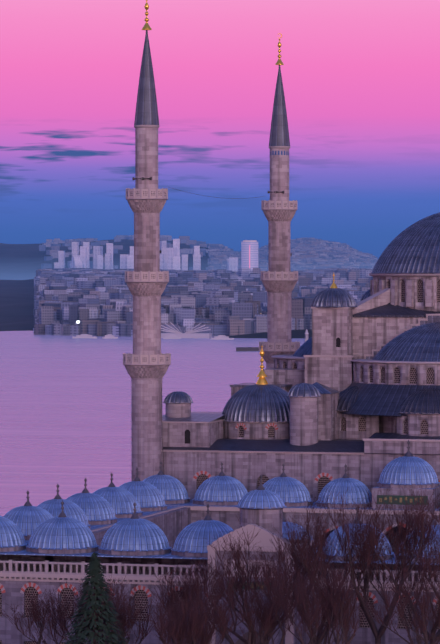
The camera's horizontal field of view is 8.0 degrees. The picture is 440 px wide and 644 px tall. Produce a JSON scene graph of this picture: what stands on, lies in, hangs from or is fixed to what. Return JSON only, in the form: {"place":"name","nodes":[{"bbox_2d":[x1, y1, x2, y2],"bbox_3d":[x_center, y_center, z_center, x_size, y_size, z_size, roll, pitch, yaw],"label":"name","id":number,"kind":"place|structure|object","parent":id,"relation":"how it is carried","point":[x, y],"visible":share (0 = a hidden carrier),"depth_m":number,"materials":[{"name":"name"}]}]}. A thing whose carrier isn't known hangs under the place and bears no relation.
{"place":"outdoors","nodes":[
{"label":"outdoors","id":0,"kind":"place"},
{"bbox_2d":[0,331,304,516],"bbox_3d":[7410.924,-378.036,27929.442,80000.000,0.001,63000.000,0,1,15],"label":"sea","id":1,"kind":"structure","parent":0,"point":[65,413],"depth_m":1736.65,"materials":[{"name":"liquid"}]},
{"bbox_2d":[72,321,233,339],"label":"shore boats and canopy","id":2,"kind":"object","parent":1,"relation":"on","point":[175,334],"visible":0.88,"depth_m":3302.76,"materials":[{"name":"grey"}]},
{"bbox_2d":[236,329,308,350],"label":"breakwater","id":3,"kind":"object","parent":1,"relation":"on","point":[306,333],"visible":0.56,"depth_m":2769.51,"materials":[{"name":"grey stone"}]},
{"bbox_2d":[0,239,311,337],"bbox_3d":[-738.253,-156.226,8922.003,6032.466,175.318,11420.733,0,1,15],"label":"shore terrain","id":4,"kind":"structure","parent":0,"point":[17,296],"depth_m":7659.88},
{"bbox_2d":[0,277,33,279],"bbox_3d":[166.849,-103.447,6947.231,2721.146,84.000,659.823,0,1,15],"label":"water","id":5,"kind":"structure","parent":4,"relation":"on","point":[14,278],"depth_m":6962.17,"materials":[{"name":"blue liquid"}]},
{"bbox_2d":[33,235,377,336],"bbox_3d":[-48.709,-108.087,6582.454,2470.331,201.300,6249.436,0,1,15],"label":"city","id":6,"kind":"object","parent":4,"relation":"on","point":[224,293],"visible":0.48,"depth_m":4480.44},
{"bbox_2d":[241,240,257,269],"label":"skyscraper","id":7,"kind":"structure","parent":4,"relation":"on","point":[249,253],"depth_m":6384.00,"materials":[{"name":"white glass"}]},
{"bbox_2d":[0,0,439,258],"label":"sky","id":8,"kind":"structure","parent":0,"point":[361,78],"materials":[{"name":"pink"}]},
{"bbox_2d":[191,510,439,542],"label":"arcade wall","id":9,"kind":"structure","parent":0,"point":[230,519],"depth_m":365.16,"materials":[{"name":"grey stone"}]},
{"bbox_3d":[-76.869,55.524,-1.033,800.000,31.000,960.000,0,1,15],"label":"plateau ground","id":10,"kind":"structure","parent":0,"visible":0},
{"bbox_2d":[0,578,124,643],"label":"plane tree","id":11,"kind":"object","parent":10,"relation":"on","point":[52,614],"visible":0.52,"depth_m":282.49,"materials":[{"name":"brown plant"}]},
{"bbox_2d":[63,552,129,643],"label":"conifer tree","id":12,"kind":"object","parent":10,"relation":"on","point":[95,575],"visible":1,"depth_m":269.78,"materials":[{"name":"green plant"}]},
{"bbox_2d":[73,573,159,643],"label":"plane tree","id":13,"kind":"object","parent":10,"relation":"on","point":[126,610],"visible":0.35,"depth_m":277.46,"materials":[{"name":"brown plant"}]},
{"bbox_2d":[45,507,190,567],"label":"courtyard wall","id":14,"kind":"structure","parent":10,"relation":"on","point":[172,524],"depth_m":359.98,"materials":[{"name":"stone"}]},
{"bbox_2d":[145,557,235,643],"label":"plane tree","id":15,"kind":"object","parent":10,"relation":"on","point":[174,593],"visible":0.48,"depth_m":279.89,"materials":[{"name":"brown plant"}]},
{"bbox_2d":[147,581,250,643],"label":"plane tree","id":16,"kind":"object","parent":10,"relation":"on","point":[195,628],"visible":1,"depth_m":268.80,"materials":[{"name":"brown plant"}]},
{"bbox_2d":[0,468,439,581],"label":"domes","id":17,"kind":"structure","parent":10,"relation":"on","point":[57,528],"depth_m":312.82,"materials":[{"name":"metal"}]},
{"bbox_2d":[0,577,439,643],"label":"outer wall","id":18,"kind":"structure","parent":10,"relation":"on","point":[10,632],"depth_m":307.47,"materials":[{"name":"beige stone"}]},
{"bbox_2d":[0,560,439,591],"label":"balustrade","id":19,"kind":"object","parent":18,"relation":"attached to","point":[46,574],"depth_m":307.54,"materials":[{"name":"grey stone"}]},
{"bbox_2d":[0,582,439,643],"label":"arched windows","id":20,"kind":"structure","parent":18,"relation":"in","point":[34,589],"depth_m":307.59,"materials":[{"name":"black glass"}]},
{"bbox_2d":[195,513,308,643],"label":"plane tree","id":21,"kind":"object","parent":10,"relation":"on","point":[238,565],"visible":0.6,"depth_m":280.55,"materials":[{"name":"brown plant"}]},
{"bbox_2d":[188,547,316,643],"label":"plane tree","id":22,"kind":"object","parent":10,"relation":"on","point":[266,623],"visible":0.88,"depth_m":271.87,"materials":[{"name":"brown plant"}]},
{"bbox_2d":[207,474,313,643],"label":"gate portal","id":23,"kind":"object","parent":10,"relation":"on","point":[261,507],"visible":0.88,"depth_m":296.58,"materials":[{"name":"stone"}]},
{"bbox_2d":[143,439,439,514],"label":"portico roof","id":24,"kind":"structure","parent":10,"relation":"on","point":[221,491],"depth_m":367.26,"materials":[{"name":"blue metal"}]},
{"bbox_2d":[161,438,439,553],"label":"hall wall","id":25,"kind":"structure","parent":10,"relation":"on","point":[246,469],"depth_m":375.63,"materials":[{"name":"grey stone"}]},
{"bbox_2d":[193,471,439,492],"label":"arched windows","id":26,"kind":"structure","parent":25,"relation":"in","point":[322,482],"depth_m":377.18,"materials":[{"name":"grey glass"}]},
{"bbox_2d":[161,354,439,454],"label":"wall","id":27,"kind":"structure","parent":10,"relation":"on","point":[334,372],"depth_m":381.31,"materials":[{"name":"stone"}]},
{"bbox_2d":[123,0,170,480],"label":"minaret","id":28,"kind":"object","parent":27,"relation":"on","point":[146,363],"visible":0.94,"depth_m":378.81,"materials":[{"name":"stone"}]},
{"bbox_2d":[161,187,263,465],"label":"cables","id":29,"kind":"object","parent":28,"relation":"attached to","point":[161,388],"visible":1,"depth_m":387.88,"materials":[{"name":"grey plastic"}]},
{"bbox_2d":[162,346,339,446],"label":"mosque dome section","id":30,"kind":"object","parent":27,"relation":"on","point":[308,411],"visible":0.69,"depth_m":383.82,"materials":[{"name":"grey stone"}]},
{"bbox_2d":[185,337,339,443],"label":"dark openings","id":31,"kind":"object","parent":30,"relation":"attached to","point":[187,436],"visible":1,"depth_m":380.94,"materials":[{"name":"black"}]},
{"bbox_2d":[223,420,289,438],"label":"dome drum","id":32,"kind":"object","parent":27,"relation":"on","point":[255,430],"visible":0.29,"depth_m":384.11,"materials":[{"name":"stone"}]},
{"bbox_2d":[235,423,277,437],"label":"arched windows","id":33,"kind":"structure","parent":32,"relation":"attached to","point":[269,427],"depth_m":384.11,"materials":[{"name":"red stone"}]},
{"bbox_2d":[259,33,299,368],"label":"minaret","id":34,"kind":"object","parent":27,"relation":"on","point":[279,279],"visible":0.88,"depth_m":442.96,"materials":[{"name":"stone"}]},
{"bbox_2d":[271,355,304,368],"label":"apse","id":35,"kind":"structure","parent":27,"relation":"on","point":[280,361],"depth_m":401.13,"materials":[{"name":"grey stone"}]},
{"bbox_2d":[289,337,311,356],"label":"apse lead","id":36,"kind":"object","parent":27,"relation":"on","point":[305,348],"visible":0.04,"depth_m":404.46,"materials":[{"name":"blue metal"}]},
{"bbox_2d":[310,274,389,354],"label":"pier towers","id":37,"kind":"structure","parent":27,"relation":"on","point":[334,308],"depth_m":392.03,"materials":[{"name":"stone"}]},
{"bbox_2d":[336,314,439,415],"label":"apse lead","id":38,"kind":"object","parent":27,"relation":"on","point":[419,341],"visible":0.9,"depth_m":383.06,"materials":[{"name":"metal"}]},
{"bbox_2d":[337,359,439,439],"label":"apse","id":39,"kind":"structure","parent":27,"relation":"on","point":[383,424],"depth_m":382.13,"materials":[{"name":"grey stone"}]},
{"bbox_2d":[341,367,433,433],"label":"windows","id":40,"kind":"structure","parent":39,"relation":"in","point":[413,380],"depth_m":381.36,"materials":[{"name":"grey glass"}]},
{"bbox_2d":[352,273,439,358],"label":"drum","id":41,"kind":"object","parent":27,"relation":"on","point":[374,328],"visible":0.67,"depth_m":393.64,"materials":[{"name":"stone"}]},
{"bbox_2d":[370,280,432,306],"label":"drum pilasters","id":42,"kind":"object","parent":41,"relation":"on","point":[410,293],"visible":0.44,"depth_m":394.26,"materials":[{"name":"stone"}]},
{"bbox_2d":[371,212,439,272],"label":"dome","id":43,"kind":"structure","parent":41,"relation":"on","point":[414,248],"depth_m":396.87,"materials":[{"name":"grey metal"}]},
{"bbox_2d":[389,280,439,301],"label":"windows","id":44,"kind":"structure","parent":41,"relation":"in","point":[420,290],"depth_m":393.99,"materials":[{"name":"grey glass"}]},
{"bbox_2d":[263,551,373,643],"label":"plane tree","id":45,"kind":"object","parent":10,"relation":"on","point":[336,593],"visible":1,"depth_m":268.19,"materials":[{"name":"brown plant"}]},
{"bbox_2d":[252,490,388,643],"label":"plane tree","id":46,"kind":"object","parent":10,"relation":"on","point":[305,546],"visible":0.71,"depth_m":278.52,"materials":[{"name":"brown plant"}]},
{"bbox_2d":[310,483,439,643],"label":"plane tree","id":47,"kind":"object","parent":10,"relation":"on","point":[377,634],"visible":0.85,"depth_m":279.32,"materials":[{"name":"brown plant"}]},
{"bbox_2d":[356,539,439,643],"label":"plane tree","id":48,"kind":"object","parent":10,"relation":"on","point":[422,605],"visible":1,"depth_m":266.99,"materials":[{"name":"brown plant"}]},
{"bbox_2d":[378,486,439,643],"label":"plane tree","id":49,"kind":"object","parent":10,"relation":"on","point":[437,634],"visible":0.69,"depth_m":279.75,"materials":[{"name":"brown plant"}]}
]}

